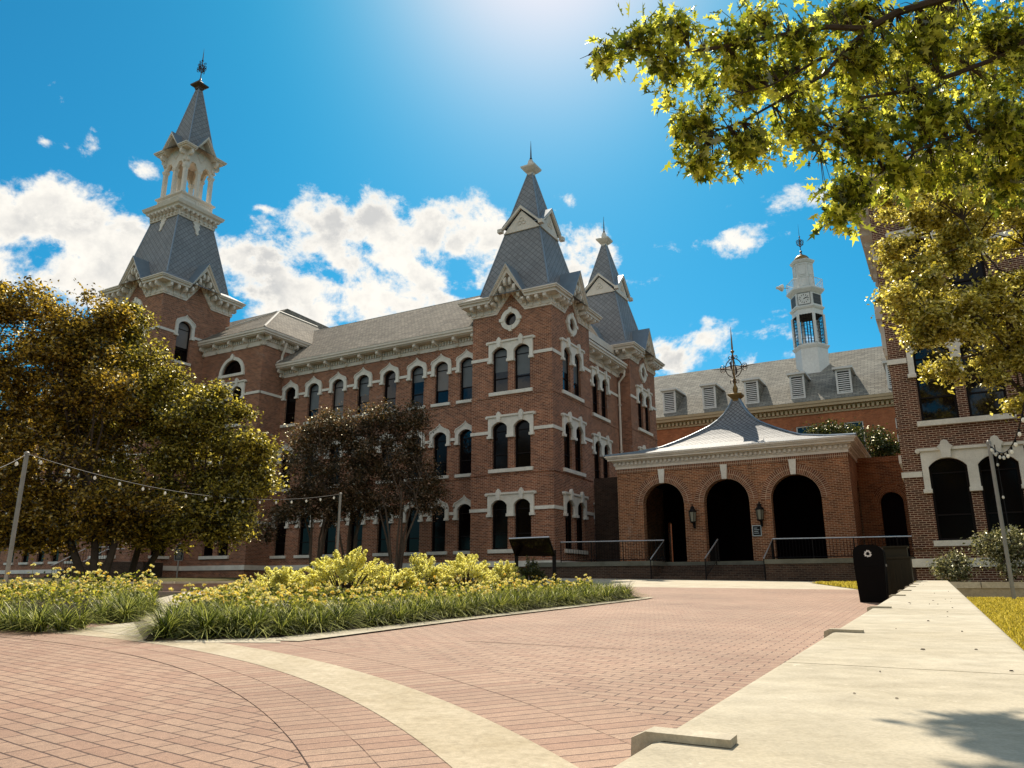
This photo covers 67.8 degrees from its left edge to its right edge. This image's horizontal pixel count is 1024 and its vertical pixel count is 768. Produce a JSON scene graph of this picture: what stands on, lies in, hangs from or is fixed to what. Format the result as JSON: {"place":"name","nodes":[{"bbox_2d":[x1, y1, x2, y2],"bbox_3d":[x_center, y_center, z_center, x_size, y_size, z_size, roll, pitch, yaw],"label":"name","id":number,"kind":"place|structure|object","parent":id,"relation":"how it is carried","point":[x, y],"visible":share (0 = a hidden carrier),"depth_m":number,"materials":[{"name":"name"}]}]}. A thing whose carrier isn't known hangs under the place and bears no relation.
{"place":"outdoors","nodes":[
{"label":"outdoors","id":0,"kind":"place"},
{"bbox_2d":[80,592,280,642],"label":"garden path","id":1,"kind":"structure","parent":0,"point":[109,629],"depth_m":8.36,"materials":[{"name":"concrete"}]},
{"bbox_2d":[0,578,857,589],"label":"ground","id":2,"kind":"structure","parent":0,"point":[166,579],"depth_m":31.36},
{"bbox_2d":[3,451,29,582],"bbox_3d":[-12.867,3.575,19.743,0.127,3.689,0.127,-6,-16,22],"label":"string light pole","id":3,"kind":"object","parent":2,"relation":"on","point":[16,516],"visible":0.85,"depth_m":19.74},
{"bbox_2d":[31,455,338,503],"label":"string lights","id":4,"kind":"object","parent":3,"relation":"hanging from","point":[68,471],"visible":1,"depth_m":24.17,"materials":[{"name":"white glass"}]},
{"bbox_2d":[0,592,181,621],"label":"bed soil","id":5,"kind":"structure","parent":2,"relation":"on","point":[162,594],"depth_m":13.00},
{"bbox_2d":[0,562,162,609],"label":"lantana","id":6,"kind":"object","parent":5,"relation":"on","point":[62,589],"visible":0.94,"depth_m":12.04,"materials":[{"name":"yellow plant"}]},
{"bbox_2d":[0,584,176,633],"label":"strap leaf border","id":7,"kind":"object","parent":5,"relation":"on","point":[125,608],"visible":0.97,"depth_m":8.82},
{"bbox_2d":[0,274,189,581],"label":"golden elm","id":8,"kind":"object","parent":2,"relation":"on","point":[68,352],"visible":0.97,"depth_m":27.09,"materials":[{"name":"green plant"}]},
{"bbox_2d":[44,546,162,577],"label":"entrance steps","id":9,"kind":"structure","parent":2,"relation":"on","point":[120,568],"depth_m":43.11,"materials":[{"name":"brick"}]},
{"bbox_2d":[0,637,308,767],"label":"brick circle","id":10,"kind":"object","parent":2,"relation":"on","point":[62,705],"visible":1,"depth_m":3.83,"materials":[{"name":"brick"}]},
{"bbox_2d":[42,298,296,581],"bbox_3d":[-12.811,1.995,29.740,9.135,11.214,5.168,0,-15,0],"label":"golden elm","id":11,"kind":"object","parent":2,"relation":"on","point":[179,427],"visible":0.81,"depth_m":28.74,"materials":[{"name":"green plant"}]},
{"bbox_2d":[174,543,183,577],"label":"historical marker","id":12,"kind":"object","parent":2,"relation":"on","point":[178,557],"visible":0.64,"depth_m":44.88,"materials":[{"name":"black metal"}]},
{"bbox_2d":[0,633,379,767],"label":"paver ring","id":13,"kind":"object","parent":2,"relation":"on","point":[318,740],"visible":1,"depth_m":3.99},
{"bbox_2d":[0,629,451,767],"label":"second paver ring","id":14,"kind":"object","parent":2,"relation":"on","point":[381,742],"visible":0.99,"depth_m":4.01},
{"bbox_2d":[1,580,451,590],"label":"walkway","id":15,"kind":"structure","parent":2,"relation":"on","point":[177,585],"depth_m":19.54,"materials":[{"name":"pink concrete"}]},
{"bbox_2d":[6,627,578,767],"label":"concrete band","id":16,"kind":"object","parent":2,"relation":"on","point":[452,735],"visible":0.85,"depth_m":3.93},
{"bbox_2d":[247,404,357,572],"bbox_3d":[-10.272,5.108,37.598,6.283,8.670,4.218,8,-17,-28],"label":"crape myrtle","id":17,"kind":"object","parent":2,"relation":"on","point":[288,511],"visible":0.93,"depth_m":37.49,"materials":[{"name":"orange plant"}]},
{"bbox_2d":[0,52,664,577],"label":"brick hall","id":18,"kind":"structure","parent":2,"relation":"on","point":[528,374],"depth_m":45.41,"materials":[{"name":"red brick"}]},
{"bbox_2d":[18,550,28,564],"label":"window","id":19,"kind":"structure","parent":18,"relation":"in","point":[25,560],"depth_m":59.73,"materials":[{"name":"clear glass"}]},
{"bbox_2d":[33,549,44,563],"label":"window","id":20,"kind":"structure","parent":18,"relation":"in","point":[40,561],"depth_m":58.86,"materials":[{"name":"black glass"}]},
{"bbox_2d":[148,548,168,558],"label":"window","id":21,"kind":"structure","parent":18,"relation":"in","point":[163,552],"depth_m":46.90,"materials":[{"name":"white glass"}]},
{"bbox_2d":[171,315,195,366],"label":"window","id":22,"kind":"structure","parent":18,"relation":"in","point":[182,330],"depth_m":50.44,"materials":[{"name":"clear glass"}]},
{"bbox_2d":[198,539,228,558],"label":"window","id":23,"kind":"structure","parent":18,"relation":"in","point":[208,552],"depth_m":46.81,"materials":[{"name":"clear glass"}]},
{"bbox_2d":[214,378,246,428],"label":"window","id":24,"kind":"structure","parent":18,"relation":"in","point":[238,383],"depth_m":49.07,"materials":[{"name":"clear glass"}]},
{"bbox_2d":[218,354,244,378],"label":"lunette window","id":25,"kind":"structure","parent":18,"relation":"in","point":[236,368],"depth_m":49.92,"materials":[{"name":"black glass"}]},
{"bbox_2d":[269,513,288,558],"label":"window","id":26,"kind":"structure","parent":18,"relation":"in","point":[280,545],"depth_m":46.86,"materials":[{"name":"clear glass"}]},
{"bbox_2d":[275,443,293,491],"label":"window","id":27,"kind":"structure","parent":18,"relation":"in","point":[283,460],"depth_m":48.08,"materials":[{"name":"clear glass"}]},
{"bbox_2d":[280,380,298,427],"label":"window","id":28,"kind":"structure","parent":18,"relation":"in","point":[292,394],"depth_m":49.07,"materials":[{"name":"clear glass"}]},
{"bbox_2d":[293,508,313,557],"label":"window","id":29,"kind":"structure","parent":18,"relation":"in","point":[304,537],"depth_m":45.96,"materials":[{"name":"clear glass"}]},
{"bbox_2d":[303,376,322,424],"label":"window","id":30,"kind":"structure","parent":18,"relation":"in","point":[316,390],"depth_m":48.19,"materials":[{"name":"clear glass"}]},
{"bbox_2d":[319,518,336,556],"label":"window","id":31,"kind":"structure","parent":18,"relation":"in","point":[329,548],"depth_m":44.95,"materials":[{"name":"clear glass"}]},
{"bbox_2d":[324,441,342,487],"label":"window","id":32,"kind":"structure","parent":18,"relation":"in","point":[334,452],"depth_m":46.17,"materials":[{"name":"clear glass"}]},
{"bbox_2d":[328,372,346,420],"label":"window","id":33,"kind":"structure","parent":18,"relation":"in","point":[340,386],"depth_m":47.23,"materials":[{"name":"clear glass"}]},
{"bbox_2d":[345,506,365,555],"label":"window","id":34,"kind":"structure","parent":18,"relation":"in","point":[359,542],"depth_m":44.06,"materials":[{"name":"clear glass"}]},
{"bbox_2d":[352,367,372,416],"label":"window","id":35,"kind":"structure","parent":18,"relation":"in","point":[365,382],"depth_m":46.27,"materials":[{"name":"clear glass"}]},
{"bbox_2d":[372,510,393,555],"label":"window","id":36,"kind":"structure","parent":18,"relation":"in","point":[382,546],"depth_m":43.07,"materials":[{"name":"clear glass"}]},
{"bbox_2d":[376,432,396,483],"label":"window","id":37,"kind":"structure","parent":18,"relation":"in","point":[386,432],"depth_m":44.22,"materials":[{"name":"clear glass"}]},
{"bbox_2d":[379,362,399,413],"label":"window","id":38,"kind":"structure","parent":18,"relation":"in","point":[392,377],"depth_m":45.31,"materials":[{"name":"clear glass"}]},
{"bbox_2d":[403,502,422,555],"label":"window","id":39,"kind":"structure","parent":18,"relation":"in","point":[412,547],"depth_m":42.11,"materials":[{"name":"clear glass"}]},
{"bbox_2d":[404,431,424,480],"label":"window","id":40,"kind":"structure","parent":18,"relation":"in","point":[420,436],"depth_m":43.07,"materials":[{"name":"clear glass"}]},
{"bbox_2d":[406,358,427,409],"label":"window","id":41,"kind":"structure","parent":18,"relation":"in","point":[419,373],"depth_m":44.32,"materials":[{"name":"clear glass"}]},
{"bbox_2d":[426,499,448,554],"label":"window","id":42,"kind":"structure","parent":18,"relation":"in","point":[438,527],"depth_m":41.28,"materials":[{"name":"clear glass"}]},
{"bbox_2d":[428,424,450,478],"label":"window","id":43,"kind":"structure","parent":18,"relation":"in","point":[442,439],"depth_m":42.45,"materials":[{"name":"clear glass"}]},
{"bbox_2d":[430,354,451,407],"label":"window","id":44,"kind":"structure","parent":18,"relation":"in","point":[444,369],"depth_m":43.46,"materials":[{"name":"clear glass"}]},
{"bbox_2d":[452,495,470,553],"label":"window","id":45,"kind":"structure","parent":18,"relation":"in","point":[464,515],"depth_m":40.61,"materials":[{"name":"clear glass"}]},
{"bbox_2d":[454,421,471,477],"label":"window","id":46,"kind":"structure","parent":18,"relation":"in","point":[465,441],"depth_m":41.66,"materials":[{"name":"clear glass"}]},
{"bbox_2d":[455,349,472,403],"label":"window","id":47,"kind":"structure","parent":18,"relation":"in","point":[466,374],"depth_m":42.71,"materials":[{"name":"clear glass"}]},
{"bbox_2d":[484,487,536,552],"bbox_3d":[-0.050,6.877,38.422,3.000,3.220,0.430,-8,-17,28],"label":"window","id":48,"kind":"structure","parent":18,"relation":"in","point":[503,508],"depth_m":38.54,"materials":[{"name":"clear glass"}]},
{"bbox_2d":[485,409,535,473],"bbox_3d":[-0.050,2.952,39.462,3.000,3.220,0.430,-8,-17,28],"label":"window","id":49,"kind":"structure","parent":18,"relation":"in","point":[505,429],"depth_m":39.53,"materials":[{"name":"white glass"}]},
{"bbox_2d":[499,307,521,331],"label":"round window","id":50,"kind":"structure","parent":18,"relation":"in","point":[513,320],"depth_m":41.19,"materials":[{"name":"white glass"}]},
{"bbox_2d":[486,333,535,396],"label":"window","id":51,"kind":"structure","parent":18,"relation":"in","point":[522,355],"depth_m":40.57,"materials":[{"name":"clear glass"}]},
{"bbox_2d":[559,337,584,402],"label":"window","id":52,"kind":"structure","parent":18,"relation":"in","point":[573,350],"depth_m":41.38,"materials":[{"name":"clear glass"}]},
{"bbox_2d":[566,313,577,336],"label":"round window","id":53,"kind":"structure","parent":18,"relation":"in","point":[572,332],"depth_m":42.00,"materials":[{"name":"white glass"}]},
{"bbox_2d":[561,412,586,476],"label":"window","id":54,"kind":"structure","parent":18,"relation":"in","point":[575,423],"depth_m":40.32,"materials":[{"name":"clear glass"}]},
{"bbox_2d":[562,489,588,554],"bbox_3d":[3.250,7.110,39.303,0.430,3.220,3.000,-8,-17,28],"label":"window","id":55,"kind":"structure","parent":18,"relation":"in","point":[575,499],"depth_m":39.29,"materials":[{"name":"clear glass"}]},
{"bbox_2d":[590,366,610,422],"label":"window","id":56,"kind":"structure","parent":18,"relation":"in","point":[601,376],"depth_m":46.63,"materials":[{"name":"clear glass"}]},
{"bbox_2d":[591,432,612,477],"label":"window","id":57,"kind":"structure","parent":18,"relation":"in","point":[602,441],"depth_m":45.56,"materials":[{"name":"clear glass"}]},
{"bbox_2d":[639,363,647,382],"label":"round window","id":58,"kind":"structure","parent":18,"relation":"in","point":[641,366],"depth_m":51.39,"materials":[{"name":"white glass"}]},
{"bbox_2d":[635,384,652,436],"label":"window","id":59,"kind":"structure","parent":18,"relation":"in","point":[645,393],"depth_m":50.88,"materials":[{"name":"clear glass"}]},
{"bbox_2d":[336,493,341,575],"bbox_3d":[-7.068,6.214,30.941,0.116,3.591,0.116,6,-16,-22],"label":"string light pole","id":60,"kind":"object","parent":2,"relation":"on","point":[338,524],"visible":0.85,"depth_m":31.05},
{"bbox_2d":[317,397,391,560],"bbox_3d":[-7.878,4.918,38.027,3.955,9.256,3.790,0,-15,0],"label":"crape myrtle","id":61,"kind":"object","parent":2,"relation":"on","point":[355,447],"visible":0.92,"depth_m":38.00,"materials":[{"name":"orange plant"}]},
{"bbox_2d":[145,596,639,639],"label":"bed soil","id":62,"kind":"structure","parent":2,"relation":"on","point":[150,636],"depth_m":8.63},
{"bbox_2d":[238,566,320,596],"bbox_3d":[-3.842,3.397,12.750,1.274,0.704,1.119,0,-15,0],"label":"lime shrub","id":63,"kind":"object","parent":62,"relation":"on","point":[284,575],"visible":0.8,"depth_m":12.71,"materials":[{"name":"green plant"}]},
{"bbox_2d":[296,546,386,598],"bbox_3d":[-2.855,3.285,12.993,1.459,1.029,1.269,0,-15,0],"label":"lime shrub","id":64,"kind":"object","parent":62,"relation":"on","point":[348,570],"visible":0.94,"depth_m":12.90,"materials":[{"name":"yellow plant"}]},
{"bbox_2d":[167,572,592,618],"bbox_3d":[-1.914,3.678,13.570,7.389,0.805,9.291,0,-15,0],"label":"lantana","id":65,"kind":"object","parent":62,"relation":"on","point":[321,590],"visible":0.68,"depth_m":11.96,"materials":[{"name":"yellow plant"}]},
{"bbox_2d":[112,579,653,641],"bbox_3d":[-0.759,3.431,12.309,3.396,0.682,12.355,-9,-17,31],"label":"strap leaf border","id":66,"kind":"object","parent":62,"relation":"on","point":[219,619],"visible":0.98,"depth_m":8.96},
{"bbox_2d":[360,561,421,596],"bbox_3d":[-2.136,3.558,13.622,1.059,0.785,0.940,0,-15,0],"label":"lime shrub","id":67,"kind":"object","parent":62,"relation":"on","point":[406,575],"visible":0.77,"depth_m":13.46,"materials":[{"name":"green plant"}]},
{"bbox_2d":[409,552,453,595],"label":"lime shrub","id":68,"kind":"object","parent":62,"relation":"on","point":[422,569],"visible":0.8,"depth_m":14.65,"materials":[{"name":"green plant"}]},
{"bbox_2d":[438,552,500,592],"bbox_3d":[-0.896,3.796,15.051,1.231,0.954,1.127,14,-20,-43],"label":"lime shrub","id":69,"kind":"object","parent":62,"relation":"on","point":[472,570],"visible":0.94,"depth_m":14.98,"materials":[{"name":"yellow plant"}]},
{"bbox_2d":[479,560,525,595],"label":"lime shrub","id":70,"kind":"object","parent":62,"relation":"on","point":[508,569],"visible":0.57,"depth_m":16.02,"materials":[{"name":"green plant"}]},
{"bbox_2d":[515,555,548,585],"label":"shaded shrub","id":71,"kind":"object","parent":62,"relation":"on","point":[531,569],"visible":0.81,"depth_m":16.45,"materials":[{"name":"green plant"}]},
{"bbox_2d":[509,536,555,581],"bbox_3d":[0.466,4.112,16.956,0.992,1.375,0.613,-3,-15,10],"label":"exhibit panel","id":72,"kind":"object","parent":62,"relation":"on","point":[532,546],"visible":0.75,"depth_m":17.04,"materials":[{"name":"black metal"}]},
{"bbox_2d":[355,398,466,576],"bbox_3d":[-5.060,5.074,38.091,5.677,8.986,3.780,0,-15,0],"label":"crape myrtle","id":73,"kind":"object","parent":2,"relation":"on","point":[420,497],"visible":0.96,"depth_m":37.77,"materials":[{"name":"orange plant"}]},
{"bbox_2d":[197,638,630,767],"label":"paver ring","id":74,"kind":"object","parent":2,"relation":"on","point":[579,745],"visible":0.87,"depth_m":3.99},
{"bbox_2d":[277,597,651,640],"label":"bed curb","id":75,"kind":"structure","parent":2,"relation":"on","point":[315,636],"depth_m":8.94,"materials":[{"name":"concrete"}]},
{"bbox_2d":[280,640,677,743],"bbox_3d":[-0.332,0.617,-0.738,4.064,0.550,17.190,0,-15,0],"label":"last paver ring","id":76,"kind":"object","parent":2,"relation":"on","point":[624,725],"visible":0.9,"depth_m":4.53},
{"bbox_2d":[594,477,619,561],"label":"brick link wall","id":77,"kind":"structure","parent":2,"relation":"on","point":[606,509],"depth_m":41.44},
{"bbox_2d":[535,557,916,581],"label":"brick terrace","id":78,"kind":"structure","parent":2,"relation":"on","point":[832,569],"depth_m":31.08,"materials":[{"name":"brown brick"}]},
{"bbox_2d":[560,540,665,578],"bbox_3d":[4.057,7.739,33.469,5.036,1.794,1.647,-8,-17,28],"label":"railing","id":79,"kind":"object","parent":78,"relation":"on","point":[660,549],"visible":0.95,"depth_m":33.96,"materials":[{"name":"metal"}]},
{"bbox_2d":[704,539,719,579],"bbox_3d":[8.210,7.186,31.241,0.056,1.722,1.748,-10,-18,32],"label":"railing","id":80,"kind":"object","parent":78,"relation":"on","point":[708,569],"visible":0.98,"depth_m":31.28,"materials":[{"name":"metal"}]},
{"bbox_2d":[763,536,913,580],"bbox_3d":[12.357,6.592,28.914,5.181,1.677,1.645,-8,-17,28],"label":"railing","id":81,"kind":"object","parent":78,"relation":"on","point":[771,547],"visible":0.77,"depth_m":29.92,"materials":[{"name":"metal"}]},
{"bbox_2d":[604,327,870,561],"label":"arcade pavilion","id":82,"kind":"structure","parent":2,"relation":"on","point":[730,467],"depth_m":36.65,"materials":[{"name":"brick"}]},
{"bbox_2d":[688,505,696,527],"bbox_3d":[8.382,6.103,35.270,0.433,1.120,0.346,9,-17,-29],"label":"wall lantern","id":83,"kind":"object","parent":82,"relation":"attached to","point":[692,511],"depth_m":35.17,"materials":[{"name":"black metal"}]},
{"bbox_2d":[752,525,761,535],"bbox_3d":[10.903,6.527,33.904,0.400,0.480,0.039,-8,-17,28],"label":"wall plaque","id":84,"kind":"object","parent":82,"relation":"attached to","point":[756,530],"depth_m":33.89,"materials":[{"name":"metal"}]},
{"bbox_2d":[755,502,763,526],"bbox_3d":[11.004,5.752,33.828,0.346,1.120,0.433,0,-15,0],"label":"wall lantern","id":85,"kind":"object","parent":82,"relation":"attached to","point":[759,509],"depth_m":33.73,"materials":[{"name":"black metal"}]},
{"bbox_2d":[654,229,900,561],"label":"clock cupola building","id":86,"kind":"structure","parent":2,"relation":"on","point":[811,382],"depth_m":62.13,"materials":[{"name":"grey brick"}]},
{"bbox_2d":[796,426,810,433],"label":"window","id":87,"kind":"structure","parent":86,"relation":"in","point":[798,429],"depth_m":57.98,"materials":[{"name":"glass"}]},
{"bbox_2d":[844,421,865,444],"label":"window","id":88,"kind":"structure","parent":86,"relation":"in","point":[855,423],"depth_m":56.16,"materials":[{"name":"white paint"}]},
{"bbox_2d":[580,0,1023,246],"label":"oak tree","id":89,"kind":"object","parent":2,"relation":"on","point":[861,58],"visible":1,"depth_m":3.44,"materials":[{"name":"green plant"}]},
{"bbox_2d":[791,417,900,456],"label":"evergreen tree","id":90,"kind":"object","parent":2,"relation":"on","point":[878,439],"visible":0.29,"depth_m":40.09,"materials":[{"name":"green plant"}]},
{"bbox_2d":[814,581,915,588],"bbox_3d":[11.499,6.200,23.481,3.888,0.328,7.931,-5,-16,17],"label":"lawn strip","id":91,"kind":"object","parent":2,"relation":"on","point":[849,584],"visible":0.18,"depth_m":24.15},
{"bbox_2d":[856,455,913,556],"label":"arched connecting wall","id":92,"kind":"structure","parent":2,"relation":"on","point":[883,499],"depth_m":34.87,"materials":[{"name":"brick"}]},
{"bbox_2d":[881,493,909,554],"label":"door","id":93,"kind":"structure","parent":92,"relation":"in","point":[893,510],"depth_m":34.71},
{"bbox_2d":[854,135,1023,581],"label":"maroon brick building","id":94,"kind":"structure","parent":2,"relation":"on","point":[944,435],"depth_m":26.57,"materials":[{"name":"brown brick"}]},
{"bbox_2d":[885,216,989,311],"bbox_3d":[15.781,-4.433,28.016,3.370,3.630,0.450,-8,-17,28],"label":"window","id":95,"kind":"structure","parent":94,"relation":"in","point":[981,272],"depth_m":27.76,"materials":[{"name":"black glass"}]},
{"bbox_2d":[901,336,1016,426],"bbox_3d":[15.781,-0.402,26.948,3.370,3.630,0.450,-8,-17,28],"label":"window","id":96,"kind":"structure","parent":94,"relation":"in","point":[938,406],"depth_m":27.04,"materials":[{"name":"white glass"}]},
{"bbox_2d":[915,435,1023,545],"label":"window","id":97,"kind":"structure","parent":94,"relation":"in","point":[949,483],"depth_m":26.03,"materials":[{"name":"white glass"}]},
{"bbox_2d":[865,151,1023,421],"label":"yellow elm","id":98,"kind":"object","parent":2,"relation":"on","point":[990,312],"visible":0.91,"depth_m":18.63,"materials":[{"name":"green plant"}]},
{"bbox_2d":[926,543,977,581],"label":"planter shrub","id":99,"kind":"object","parent":2,"relation":"on","point":[949,564],"visible":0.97,"depth_m":17.11,"materials":[{"name":"green plant"}]},
{"bbox_2d":[950,582,1023,596],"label":"planter wall","id":100,"kind":"structure","parent":2,"relation":"on","point":[984,589],"depth_m":16.11,"materials":[{"name":"beige concrete"}]},
{"bbox_2d":[959,523,1023,581],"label":"planter shrub","id":101,"kind":"object","parent":2,"relation":"on","point":[993,545],"visible":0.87,"depth_m":17.34,"materials":[{"name":"green plant"}]},
{"bbox_2d":[966,596,1023,649],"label":"lawn grass","id":102,"kind":"structure","parent":2,"relation":"on","point":[1005,615],"depth_m":10.96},
{"bbox_2d":[986,440,1015,598],"bbox_3d":[9.837,2.750,15.306,0.088,3.297,0.088,-6,-16,22],"label":"string light pole","id":103,"kind":"object","parent":2,"relation":"on","point":[1003,533],"visible":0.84,"depth_m":15.28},
{"bbox_2d":[994,445,1011,542],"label":"string lights","id":104,"kind":"object","parent":103,"relation":"attached to","point":[1003,497],"visible":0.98,"depth_m":15.35,"materials":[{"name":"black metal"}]},
{"bbox_2d":[989,403,1023,459],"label":"string lights","id":105,"kind":"object","parent":103,"relation":"hanging from","point":[1018,433],"visible":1,"depth_m":12.61,"materials":[{"name":"white glass"}]},
{"bbox_2d":[3,586,880,766],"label":"brick plaza","id":106,"kind":"structure","parent":0,"point":[677,656],"depth_m":7.45,"materials":[{"name":"brick"}]},
{"bbox_2d":[613,580,1023,767],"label":"seat wall","id":107,"kind":"structure","parent":106,"relation":"on","point":[959,703],"depth_m":1.27,"materials":[{"name":"concrete"}]},
{"bbox_2d":[852,544,888,602],"bbox_3d":[6.860,3.617,14.538,0.570,1.060,0.531,-8,-17,28],"label":"recycling bin","id":108,"kind":"object","parent":106,"relation":"on","point":[870,565],"visible":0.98,"depth_m":14.32,"materials":[{"name":"black plastic"}]},
{"bbox_2d":[881,546,913,594],"bbox_3d":[7.760,3.796,15.288,0.540,1.050,0.540,-8,-17,28],"label":"litter bin","id":109,"kind":"object","parent":106,"relation":"on","point":[899,568],"visible":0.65,"depth_m":15.09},
{"bbox_2d":[0,0,1023,407],"label":"sky","id":110,"kind":"structure","parent":0,"point":[374,152],"materials":[{"name":"blue"}]},
{"bbox_2d":[328,577,856,589],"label":"concrete walk","id":111,"kind":"structure","parent":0,"point":[724,584],"depth_m":25.88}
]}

